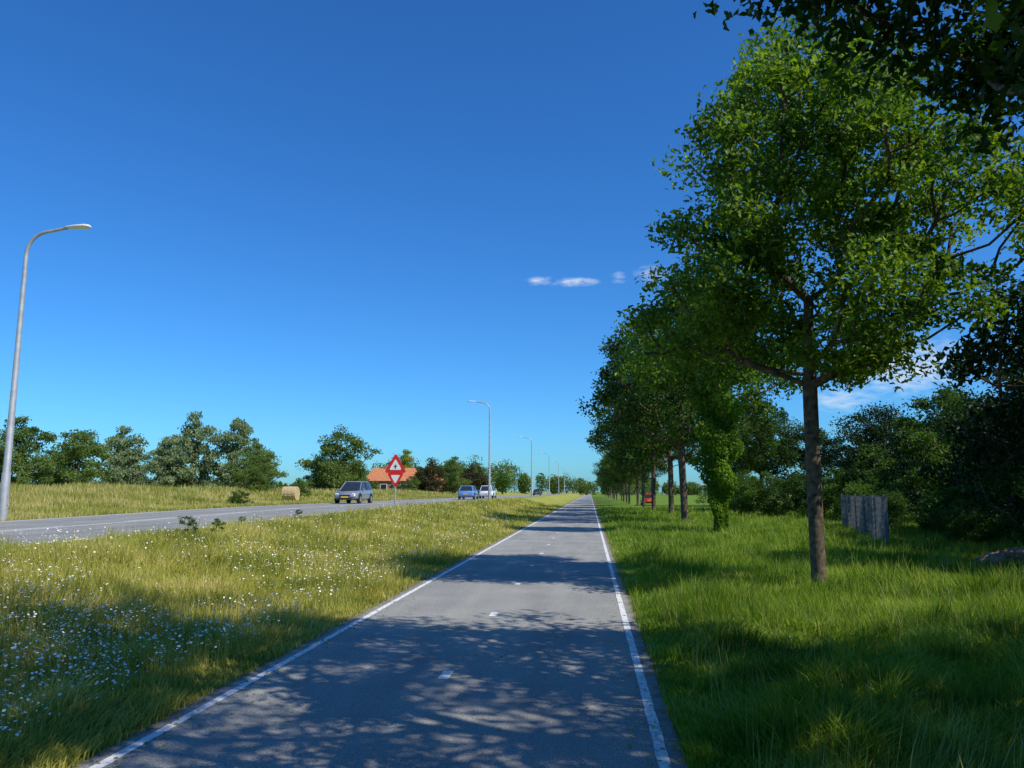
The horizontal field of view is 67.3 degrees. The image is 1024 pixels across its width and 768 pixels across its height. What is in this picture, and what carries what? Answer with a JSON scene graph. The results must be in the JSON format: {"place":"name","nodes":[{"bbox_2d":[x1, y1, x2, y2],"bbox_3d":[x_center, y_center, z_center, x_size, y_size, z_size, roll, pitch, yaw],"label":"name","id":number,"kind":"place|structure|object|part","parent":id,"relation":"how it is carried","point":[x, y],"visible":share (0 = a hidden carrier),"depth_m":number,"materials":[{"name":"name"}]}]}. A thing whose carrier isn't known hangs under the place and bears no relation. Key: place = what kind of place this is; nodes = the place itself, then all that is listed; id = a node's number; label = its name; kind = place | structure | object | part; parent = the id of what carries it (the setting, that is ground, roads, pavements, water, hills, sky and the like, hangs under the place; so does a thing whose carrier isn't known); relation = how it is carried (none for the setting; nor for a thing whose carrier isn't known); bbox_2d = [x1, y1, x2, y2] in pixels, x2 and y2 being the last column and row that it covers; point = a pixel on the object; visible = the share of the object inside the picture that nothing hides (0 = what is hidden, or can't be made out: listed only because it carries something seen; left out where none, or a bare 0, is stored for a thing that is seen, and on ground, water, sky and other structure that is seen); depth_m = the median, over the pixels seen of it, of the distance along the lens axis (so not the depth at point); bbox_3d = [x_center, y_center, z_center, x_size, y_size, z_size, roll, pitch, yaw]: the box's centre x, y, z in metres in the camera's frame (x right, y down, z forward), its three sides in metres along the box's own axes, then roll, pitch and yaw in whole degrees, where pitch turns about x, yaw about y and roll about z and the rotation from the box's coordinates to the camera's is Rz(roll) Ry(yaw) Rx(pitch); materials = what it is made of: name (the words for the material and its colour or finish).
{"place":"outdoors","nodes":[
{"label":"outdoors","id":0,"kind":"place"},
{"bbox_2d":[0,481,481,520],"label":"tall grass","id":1,"kind":"structure","parent":0,"point":[75,499],"depth_m":44.67,"materials":[{"name":"green plant"}]},
{"bbox_2d":[0,497,564,767],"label":"grass","id":2,"kind":"structure","parent":0,"point":[93,734],"depth_m":10.66,"materials":[{"name":"green plant"}]},
{"bbox_2d":[0,493,571,544],"bbox_3d":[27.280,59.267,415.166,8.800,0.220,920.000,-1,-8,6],"label":"road","id":3,"kind":"structure","parent":0,"point":[36,525],"depth_m":26.43,"materials":[{"name":"grey asphalt"}]},
{"bbox_2d":[1,494,557,543],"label":"road markings","id":4,"kind":"object","parent":3,"relation":"on","point":[173,517],"visible":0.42,"depth_m":27.87,"materials":[{"name":"paint"}]},
{"bbox_2d":[334,481,372,503],"bbox_3d":[-11.365,7.806,55.364,2.080,1.610,4.360,-1,-8,6],"label":"car","id":5,"kind":"object","parent":3,"relation":"on","point":[358,491],"visible":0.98,"depth_m":54.43,"materials":[{"name":"silver metal"}]},
{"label":"windows","id":6,"kind":"part","parent":5,"relation":"part of","materials":[{"name":"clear glass"}]},
{"bbox_2d":[458,486,478,499],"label":"car","id":7,"kind":"object","parent":3,"relation":"on","point":[467,491],"visible":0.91,"depth_m":82.21,"materials":[{"name":"blue paint"}]},
{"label":"windows","id":8,"kind":"part","parent":7,"relation":"part of","materials":[{"name":"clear glass"}]},
{"bbox_2d":[479,486,496,498],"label":"car","id":9,"kind":"object","parent":3,"relation":"on","point":[483,492],"visible":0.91,"depth_m":95.05,"materials":[{"name":"white paint"}]},
{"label":"windows","id":10,"kind":"part","parent":9,"relation":"part of","materials":[{"name":"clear glass"}]},
{"bbox_2d":[533,489,540,494],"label":"car","id":11,"kind":"object","parent":3,"relation":"on","point":[536,491],"visible":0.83,"depth_m":186.57,"materials":[{"name":"paint"}]},
{"bbox_2d":[71,494,687,767],"bbox_3d":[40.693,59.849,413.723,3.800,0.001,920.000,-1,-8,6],"label":"cycle path","id":12,"kind":"structure","parent":0,"point":[348,713],"depth_m":6.71,"materials":[{"name":"grey asphalt"}]},
{"bbox_2d":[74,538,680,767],"bbox_3d":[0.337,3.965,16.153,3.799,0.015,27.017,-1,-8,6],"label":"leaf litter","id":13,"kind":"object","parent":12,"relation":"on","point":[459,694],"visible":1,"depth_m":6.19,"materials":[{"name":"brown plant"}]},
{"bbox_2d":[89,497,670,767],"bbox_3d":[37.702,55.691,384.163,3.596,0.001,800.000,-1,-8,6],"label":"path markings","id":14,"kind":"object","parent":12,"relation":"on","point":[658,744],"visible":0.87,"depth_m":6.87,"materials":[{"name":"paint"}]},
{"bbox_2d":[419,484,443,492],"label":"annex walls","id":15,"kind":"structure","parent":0,"point":[421,489],"depth_m":150.10,"materials":[{"name":"brown brick"}]},
{"bbox_2d":[0,492,960,767],"bbox_3d":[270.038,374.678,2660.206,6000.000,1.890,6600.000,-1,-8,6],"label":"ground","id":16,"kind":"structure","parent":0,"point":[600,498],"depth_m":85.36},
{"bbox_2d":[0,416,61,485],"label":"tree","id":17,"kind":"object","parent":16,"relation":"on","point":[20,458],"visible":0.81,"depth_m":53.37,"materials":[{"name":"green plant"}]},
{"bbox_2d":[0,224,91,520],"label":"street lamp","id":18,"kind":"object","parent":16,"relation":"on","point":[5,486],"visible":1,"depth_m":26.21,"materials":[{"name":"metal"}]},
{"bbox_2d":[27,444,75,485],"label":"tree","id":19,"kind":"object","parent":16,"relation":"on","point":[50,452],"visible":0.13,"depth_m":81.24,"materials":[{"name":"green plant"}]},
{"bbox_2d":[45,428,112,485],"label":"tree","id":20,"kind":"object","parent":16,"relation":"on","point":[79,451],"visible":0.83,"depth_m":78.08,"materials":[{"name":"green plant"}]},
{"bbox_2d":[89,425,149,484],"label":"willow tree","id":21,"kind":"object","parent":16,"relation":"on","point":[116,462],"visible":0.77,"depth_m":98.09,"materials":[{"name":"green plant"}]},
{"bbox_2d":[102,448,147,481],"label":"willow tree","id":22,"kind":"object","parent":16,"relation":"on","point":[131,465],"visible":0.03,"depth_m":107.72,"materials":[{"name":"green plant"}]},
{"bbox_2d":[134,446,185,486],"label":"willow tree","id":23,"kind":"object","parent":16,"relation":"on","point":[157,462],"visible":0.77,"depth_m":95.55,"materials":[{"name":"green plant"}]},
{"bbox_2d":[140,434,196,486],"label":"willow tree","id":24,"kind":"object","parent":16,"relation":"on","point":[165,443],"visible":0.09,"depth_m":102.77,"materials":[{"name":"green plant"}]},
{"bbox_2d":[34,478,311,487],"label":"distant trees","id":25,"kind":"object","parent":16,"relation":"on","point":[285,484],"depth_m":313.89,"materials":[{"name":"green plant"}]},
{"bbox_2d":[176,515,198,534],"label":"weed plant","id":26,"kind":"object","parent":16,"relation":"on","point":[192,523],"visible":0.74,"depth_m":18.08,"materials":[{"name":"green plant"}]},
{"bbox_2d":[166,411,224,487],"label":"willow tree","id":27,"kind":"object","parent":16,"relation":"on","point":[191,432],"visible":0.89,"depth_m":97.74,"materials":[{"name":"green plant"}]},
{"bbox_2d":[210,518,226,532],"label":"weed plant","id":28,"kind":"object","parent":16,"relation":"on","point":[218,521],"visible":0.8,"depth_m":19.12,"materials":[{"name":"green plant"}]},
{"bbox_2d":[150,475,313,487],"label":"distant hedge","id":29,"kind":"object","parent":16,"relation":"on","point":[304,483],"visible":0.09,"depth_m":113.93,"materials":[{"name":"green plant"}]},
{"bbox_2d":[207,416,263,487],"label":"willow tree","id":30,"kind":"object","parent":16,"relation":"on","point":[231,451],"visible":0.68,"depth_m":97.77,"materials":[{"name":"green plant"}]},
{"bbox_2d":[226,490,254,503],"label":"shrub","id":31,"kind":"object","parent":16,"relation":"on","point":[235,497],"visible":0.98,"depth_m":47.20,"materials":[{"name":"green plant"}]},
{"bbox_2d":[237,516,245,523],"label":"weed plant","id":32,"kind":"object","parent":16,"relation":"on","point":[244,519],"visible":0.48,"depth_m":21.71,"materials":[{"name":"green plant"}]},
{"bbox_2d":[0,499,508,751],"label":"wildflowers","id":33,"kind":"object","parent":16,"relation":"on","point":[80,651],"visible":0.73,"depth_m":8.20,"materials":[{"name":"white plant"}]},
{"bbox_2d":[231,454,278,491],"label":"tree","id":34,"kind":"object","parent":16,"relation":"on","point":[257,469],"visible":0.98,"depth_m":67.77,"materials":[{"name":"green plant"}]},
{"bbox_2d":[224,443,288,489],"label":"tree","id":35,"kind":"object","parent":16,"relation":"on","point":[260,451],"visible":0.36,"depth_m":74.24,"materials":[{"name":"green plant"}]},
{"bbox_2d":[282,486,299,500],"bbox_3d":[-17.084,8.453,59.411,1.071,1.085,1.090,-1,-8,6],"label":"hay bale","id":36,"kind":"object","parent":16,"relation":"on","point":[291,493],"visible":0.9,"depth_m":58.99,"materials":[{"name":"plant"}]},
{"bbox_2d":[292,483,311,496],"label":"shrub","id":37,"kind":"object","parent":16,"relation":"on","point":[304,489],"visible":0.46,"depth_m":67.45,"materials":[{"name":"green plant"}]},
{"bbox_2d":[303,455,342,488],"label":"tree","id":38,"kind":"object","parent":16,"relation":"on","point":[312,478],"visible":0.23,"depth_m":96.11,"materials":[{"name":"green plant"}]},
{"bbox_2d":[295,424,382,490],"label":"tree","id":39,"kind":"object","parent":16,"relation":"on","point":[340,465],"visible":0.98,"depth_m":93.75,"materials":[{"name":"green plant"}]},
{"bbox_2d":[371,480,379,489],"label":"shrub","id":40,"kind":"object","parent":16,"relation":"on","point":[374,484],"visible":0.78,"depth_m":140.67,"materials":[{"name":"green plant"}]},
{"bbox_2d":[367,481,418,488],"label":"walls","id":41,"kind":"structure","parent":16,"relation":"on","point":[388,483],"depth_m":148.32,"materials":[{"name":"brick"}]},
{"bbox_2d":[366,468,419,480],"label":"roof","id":42,"kind":"structure","parent":41,"relation":"on","point":[378,474],"depth_m":149.95,"materials":[{"name":"tile"}]},
{"bbox_2d":[388,482,402,489],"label":"shrub","id":43,"kind":"object","parent":16,"relation":"on","point":[391,486],"visible":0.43,"depth_m":143.14,"materials":[{"name":"green plant"}]},
{"bbox_2d":[385,454,405,506],"bbox_3d":[-5.753,4.888,37.938,1.024,2.818,0.112,-1,-8,6],"label":"traffic sign","id":44,"kind":"object","parent":16,"relation":"on","point":[395,470],"visible":0.98,"depth_m":37.97,"materials":[{"name":"metal"}]},
{"bbox_2d":[399,449,418,471],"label":"poplar tree","id":45,"kind":"object","parent":16,"relation":"on","point":[406,459],"visible":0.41,"depth_m":160.13,"materials":[{"name":"green plant"}]},
{"bbox_2d":[400,476,420,490],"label":"shrub","id":46,"kind":"object","parent":16,"relation":"on","point":[412,481],"visible":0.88,"depth_m":142.14,"materials":[{"name":"green plant"}]},
{"bbox_2d":[414,457,446,491],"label":"beech tree","id":47,"kind":"object","parent":16,"relation":"on","point":[428,472],"visible":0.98,"depth_m":147.98,"materials":[{"name":"brown plant"}]},
{"bbox_2d":[379,453,511,493],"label":"distant trees","id":48,"kind":"object","parent":16,"relation":"on","point":[501,485],"visible":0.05,"depth_m":222.86,"materials":[{"name":"green plant"}]},
{"bbox_2d":[337,454,565,493],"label":"distant trees","id":49,"kind":"object","parent":16,"relation":"on","point":[523,481],"visible":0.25,"depth_m":298.77,"materials":[{"name":"green plant"}]},
{"bbox_2d":[437,459,471,492],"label":"tree","id":50,"kind":"object","parent":16,"relation":"on","point":[451,477],"visible":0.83,"depth_m":150.85,"materials":[{"name":"green plant"}]},
{"bbox_2d":[441,456,474,491],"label":"tree","id":51,"kind":"object","parent":16,"relation":"on","point":[456,458],"visible":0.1,"depth_m":165.75,"materials":[{"name":"green plant"}]},
{"bbox_2d":[453,463,487,492],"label":"beech tree","id":52,"kind":"object","parent":16,"relation":"on","point":[475,478],"visible":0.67,"depth_m":154.50,"materials":[{"name":"brown plant"}]},
{"bbox_2d":[468,401,490,499],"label":"street lamp","id":53,"kind":"object","parent":16,"relation":"on","point":[489,483],"visible":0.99,"depth_m":78.74,"materials":[{"name":"metal"}]},
{"bbox_2d":[472,462,486,483],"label":"tree","id":54,"kind":"object","parent":16,"relation":"on","point":[481,468],"visible":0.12,"depth_m":168.40,"materials":[{"name":"green plant"}]},
{"bbox_2d":[0,496,1023,767],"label":"seed stalks","id":55,"kind":"object","parent":16,"relation":"on","point":[388,580],"visible":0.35,"depth_m":8.84,"materials":[{"name":"beige plant"}]},
{"bbox_2d":[523,437,532,496],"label":"street lamp","id":56,"kind":"object","parent":16,"relation":"on","point":[531,469],"visible":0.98,"depth_m":130.47,"materials":[{"name":"metal"}]},
{"bbox_2d":[540,452,549,495],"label":"street lamp","id":57,"kind":"object","parent":16,"relation":"on","point":[549,477],"visible":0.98,"depth_m":182.63,"materials":[{"name":"metal"}]},
{"bbox_2d":[551,461,558,494],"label":"street lamp","id":58,"kind":"object","parent":16,"relation":"on","point":[558,477],"visible":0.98,"depth_m":234.99,"materials":[{"name":"metal"}]},
{"bbox_2d":[597,481,619,498],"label":"oak tree","id":59,"kind":"object","parent":16,"relation":"on","point":[607,486],"visible":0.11,"depth_m":192.90,"materials":[{"name":"green plant"}]},
{"bbox_2d":[596,467,622,498],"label":"oak tree","id":60,"kind":"object","parent":16,"relation":"on","point":[605,484],"visible":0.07,"depth_m":178.71,"materials":[{"name":"green plant"}]},
{"bbox_2d":[596,473,627,499],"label":"oak tree","id":61,"kind":"object","parent":16,"relation":"on","point":[616,486],"visible":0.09,"depth_m":163.03,"materials":[{"name":"green plant"}]},
{"bbox_2d":[592,455,634,500],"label":"oak tree","id":62,"kind":"object","parent":16,"relation":"on","point":[597,464],"visible":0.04,"depth_m":149.43,"materials":[{"name":"green plant"}]},
{"bbox_2d":[599,464,640,501],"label":"oak tree","id":63,"kind":"object","parent":16,"relation":"on","point":[613,482],"visible":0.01,"depth_m":135.28,"materials":[{"name":"green plant"}]},
{"bbox_2d":[600,455,640,502],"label":"oak tree","id":64,"kind":"object","parent":16,"relation":"on","point":[604,457],"visible":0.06,"depth_m":121.98,"materials":[{"name":"green plant"}]},
{"bbox_2d":[593,455,648,503],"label":"oak tree","id":65,"kind":"object","parent":16,"relation":"on","point":[608,468],"visible":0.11,"depth_m":109.49,"materials":[{"name":"green plant"}]},
{"bbox_2d":[562,472,702,494],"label":"distant trees","id":66,"kind":"object","parent":16,"relation":"on","point":[578,486],"visible":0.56,"depth_m":428.97,"materials":[{"name":"green plant"}]},
{"bbox_2d":[600,448,667,505],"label":"oak tree","id":67,"kind":"object","parent":16,"relation":"on","point":[622,471],"visible":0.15,"depth_m":94.61,"materials":[{"name":"green plant"}]},
{"bbox_2d":[585,417,694,507],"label":"oak tree","id":68,"kind":"object","parent":16,"relation":"on","point":[635,469],"visible":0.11,"depth_m":82.10,"materials":[{"name":"green plant"}]},
{"bbox_2d":[589,384,696,510],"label":"oak tree","id":69,"kind":"object","parent":16,"relation":"on","point":[627,458],"visible":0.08,"depth_m":68.90,"materials":[{"name":"green plant"}]},
{"bbox_2d":[584,485,703,494],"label":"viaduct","id":70,"kind":"object","parent":16,"relation":"on","point":[660,486],"visible":0.09,"depth_m":504.04,"materials":[{"name":"concrete"}]},
{"bbox_2d":[640,494,650,504],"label":"car","id":71,"kind":"object","parent":16,"relation":"on","point":[647,498],"visible":0.34,"depth_m":99.71,"materials":[{"name":"red paint"}]},
{"bbox_2d":[591,361,744,513],"bbox_3d":[11.698,2.989,56.475,10.930,13.442,12.806,5,-9,-30],"label":"oak tree","id":72,"kind":"object","parent":16,"relation":"on","point":[628,438],"visible":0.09,"depth_m":55.50,"materials":[{"name":"green plant"}]},
{"bbox_2d":[575,294,802,521],"bbox_3d":[9.724,1.291,43.681,12.314,13.229,12.290,-1,-8,6],"label":"oak tree","id":73,"kind":"object","parent":16,"relation":"on","point":[675,415],"visible":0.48,"depth_m":42.60,"materials":[{"name":"green plant"}]},
{"bbox_2d":[615,281,801,531],"bbox_3d":[8.161,0.737,31.971,6.551,11.060,6.172,3,-9,-20],"label":"ivy covered tree","id":74,"kind":"object","parent":16,"relation":"on","point":[716,424],"visible":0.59,"depth_m":31.49,"materials":[{"name":"green plant"}]},
{"bbox_2d":[701,471,755,509],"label":"shrub","id":75,"kind":"object","parent":16,"relation":"on","point":[705,486],"visible":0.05,"depth_m":70.40,"materials":[{"name":"green plant"}]},
{"bbox_2d":[693,473,770,511],"bbox_3d":[17.464,8.947,62.041,6.205,3.502,4.601,-6,-10,38],"label":"shrub","id":76,"kind":"object","parent":16,"relation":"on","point":[741,488],"visible":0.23,"depth_m":61.21,"materials":[{"name":"green plant"}]},
{"bbox_2d":[685,407,783,476],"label":"oak tree","id":77,"kind":"object","parent":16,"relation":"on","point":[776,443],"visible":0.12,"depth_m":78.47,"materials":[{"name":"green plant"}]},
{"bbox_2d":[733,422,772,475],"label":"oak tree","id":78,"kind":"object","parent":16,"relation":"on","point":[751,447],"visible":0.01,"depth_m":92.43,"materials":[{"name":"green plant"}]},
{"bbox_2d":[728,471,803,515],"bbox_3d":[17.230,7.637,52.878,5.107,3.399,4.654,1,-8,-7],"label":"shrub","id":79,"kind":"object","parent":16,"relation":"on","point":[761,490],"visible":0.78,"depth_m":52.45,"materials":[{"name":"green plant"}]},
{"bbox_2d":[730,396,830,479],"bbox_3d":[20.669,5.722,64.300,9.604,10.081,8.198,0,-8,-3],"label":"oak tree","id":80,"kind":"object","parent":16,"relation":"on","point":[762,438],"visible":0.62,"depth_m":62.44,"materials":[{"name":"green plant"}]},
{"bbox_2d":[754,427,851,510],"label":"dark tree","id":81,"kind":"object","parent":16,"relation":"on","point":[835,443],"visible":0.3,"depth_m":62.59,"materials":[{"name":"green plant"}]},
{"bbox_2d":[765,469,842,517],"bbox_3d":[19.348,7.262,49.908,6.205,3.502,4.601,-6,-10,38],"label":"shrub","id":82,"kind":"object","parent":16,"relation":"on","point":[802,507],"visible":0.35,"depth_m":49.89,"materials":[{"name":"green plant"}]},
{"bbox_2d":[596,505,1023,767],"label":"grass","id":83,"kind":"structure","parent":16,"relation":"on","point":[708,737],"depth_m":8.14,"materials":[{"name":"green plant"}]},
{"bbox_2d":[601,14,1023,586],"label":"oak tree","id":84,"kind":"object","parent":16,"relation":"on","point":[756,245],"visible":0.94,"depth_m":13.00,"materials":[{"name":"green plant"}]},
{"bbox_2d":[693,0,1023,165],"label":"oak tree","id":85,"kind":"object","parent":16,"relation":"on","point":[992,68],"visible":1,"depth_m":6.80,"materials":[{"name":"green plant"}]},
{"bbox_2d":[822,460,905,515],"bbox_3d":[20.449,6.246,44.301,5.119,3.739,5.618,-4,-9,26],"label":"shrub","id":86,"kind":"object","parent":16,"relation":"on","point":[840,477],"visible":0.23,"depth_m":44.76,"materials":[{"name":"green plant"}]},
{"bbox_2d":[840,494,889,544],"bbox_3d":[13.665,5.214,30.318,0.110,1.741,13.365,-2,-8,17],"label":"fence","id":87,"kind":"object","parent":16,"relation":"on","point":[863,513],"visible":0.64,"depth_m":28.27,"materials":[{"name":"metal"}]},
{"bbox_2d":[828,476,909,521],"bbox_3d":[19.193,6.258,41.122,3.723,2.719,4.086,-5,-10,34],"label":"shrub","id":88,"kind":"object","parent":16,"relation":"on","point":[860,488],"visible":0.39,"depth_m":40.47,"materials":[{"name":"green plant"}]},
{"bbox_2d":[820,401,925,514],"bbox_3d":[23.244,4.940,49.500,7.410,7.672,9.154,-5,-10,33],"label":"dark tree","id":89,"kind":"object","parent":16,"relation":"on","point":[877,431],"visible":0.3,"depth_m":49.34,"materials":[{"name":"green plant"}]},
{"bbox_2d":[823,405,925,494],"bbox_3d":[26.313,5.565,55.178,7.800,8.075,9.636,-5,-10,33],"label":"dark tree","id":90,"kind":"object","parent":16,"relation":"on","point":[839,457],"visible":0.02,"depth_m":55.55,"materials":[{"name":"green plant"}]},
{"bbox_2d":[865,488,923,526],"bbox_3d":[18.596,6.110,37.478,3.723,2.101,2.760,2,-8,-11],"label":"shrub","id":91,"kind":"object","parent":16,"relation":"on","point":[899,507],"visible":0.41,"depth_m":37.00,"materials":[{"name":"green plant"}]},
{"bbox_2d":[859,383,995,518],"bbox_3d":[23.980,3.793,41.801,7.636,7.764,9.246,3,-9,-22],"label":"dark tree","id":92,"kind":"object","parent":16,"relation":"on","point":[906,462],"visible":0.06,"depth_m":42.21,"materials":[{"name":"green plant"}]},
{"bbox_2d":[855,385,1019,523],"bbox_3d":[19.762,3.210,33.267,8.848,6.539,6.034,2,-8,-12],"label":"dark tree","id":93,"kind":"object","parent":16,"relation":"on","point":[931,455],"visible":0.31,"depth_m":33.46,"materials":[{"name":"green plant"}]},
{"bbox_2d":[906,485,985,533],"bbox_3d":[16.832,4.929,29.371,2.885,2.107,3.166,5,-9,-31],"label":"shrub","id":94,"kind":"object","parent":16,"relation":"on","point":[923,525],"visible":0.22,"depth_m":29.43,"materials":[{"name":"green plant"}]},
{"bbox_2d":[929,504,996,543],"bbox_3d":[14.022,4.459,24.081,1.955,1.428,2.145,3,-9,-23],"label":"shrub","id":95,"kind":"object","parent":16,"relation":"on","point":[956,526],"visible":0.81,"depth_m":23.86,"materials":[{"name":"green plant"}]},
{"bbox_2d":[903,454,1023,542],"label":"shrub","id":96,"kind":"object","parent":16,"relation":"on","point":[1019,483],"visible":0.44,"depth_m":25.47,"materials":[{"name":"green plant"}]},
{"bbox_2d":[917,326,1023,529],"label":"dark tree","id":97,"kind":"object","parent":16,"relation":"on","point":[1008,443],"visible":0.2,"depth_m":27.36,"materials":[{"name":"green plant"}]},
{"bbox_2d":[922,270,1023,456],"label":"dark tree","id":98,"kind":"object","parent":16,"relation":"on","point":[966,368],"visible":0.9,"depth_m":16.82,"materials":[{"name":"green plant"}]},
{"bbox_2d":[927,339,1023,543],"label":"dark tree","id":99,"kind":"object","parent":16,"relation":"on","point":[976,448],"visible":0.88,"depth_m":21.50,"materials":[{"name":"green plant"}]},
{"bbox_2d":[969,546,1023,564],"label":"soil mound","id":100,"kind":"object","parent":16,"relation":"on","point":[1005,552],"visible":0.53,"depth_m":17.86,"materials":[{"name":"grey soil"}]},
{"bbox_2d":[981,492,1023,544],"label":"shrub","id":101,"kind":"object","parent":16,"relation":"on","point":[999,527],"visible":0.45,"depth_m":23.14,"materials":[{"name":"green plant"}]},
{"bbox_2d":[0,0,1023,491],"label":"sky","id":102,"kind":"structure","parent":0,"point":[378,220],"materials":[{"name":"blue"}]}
]}

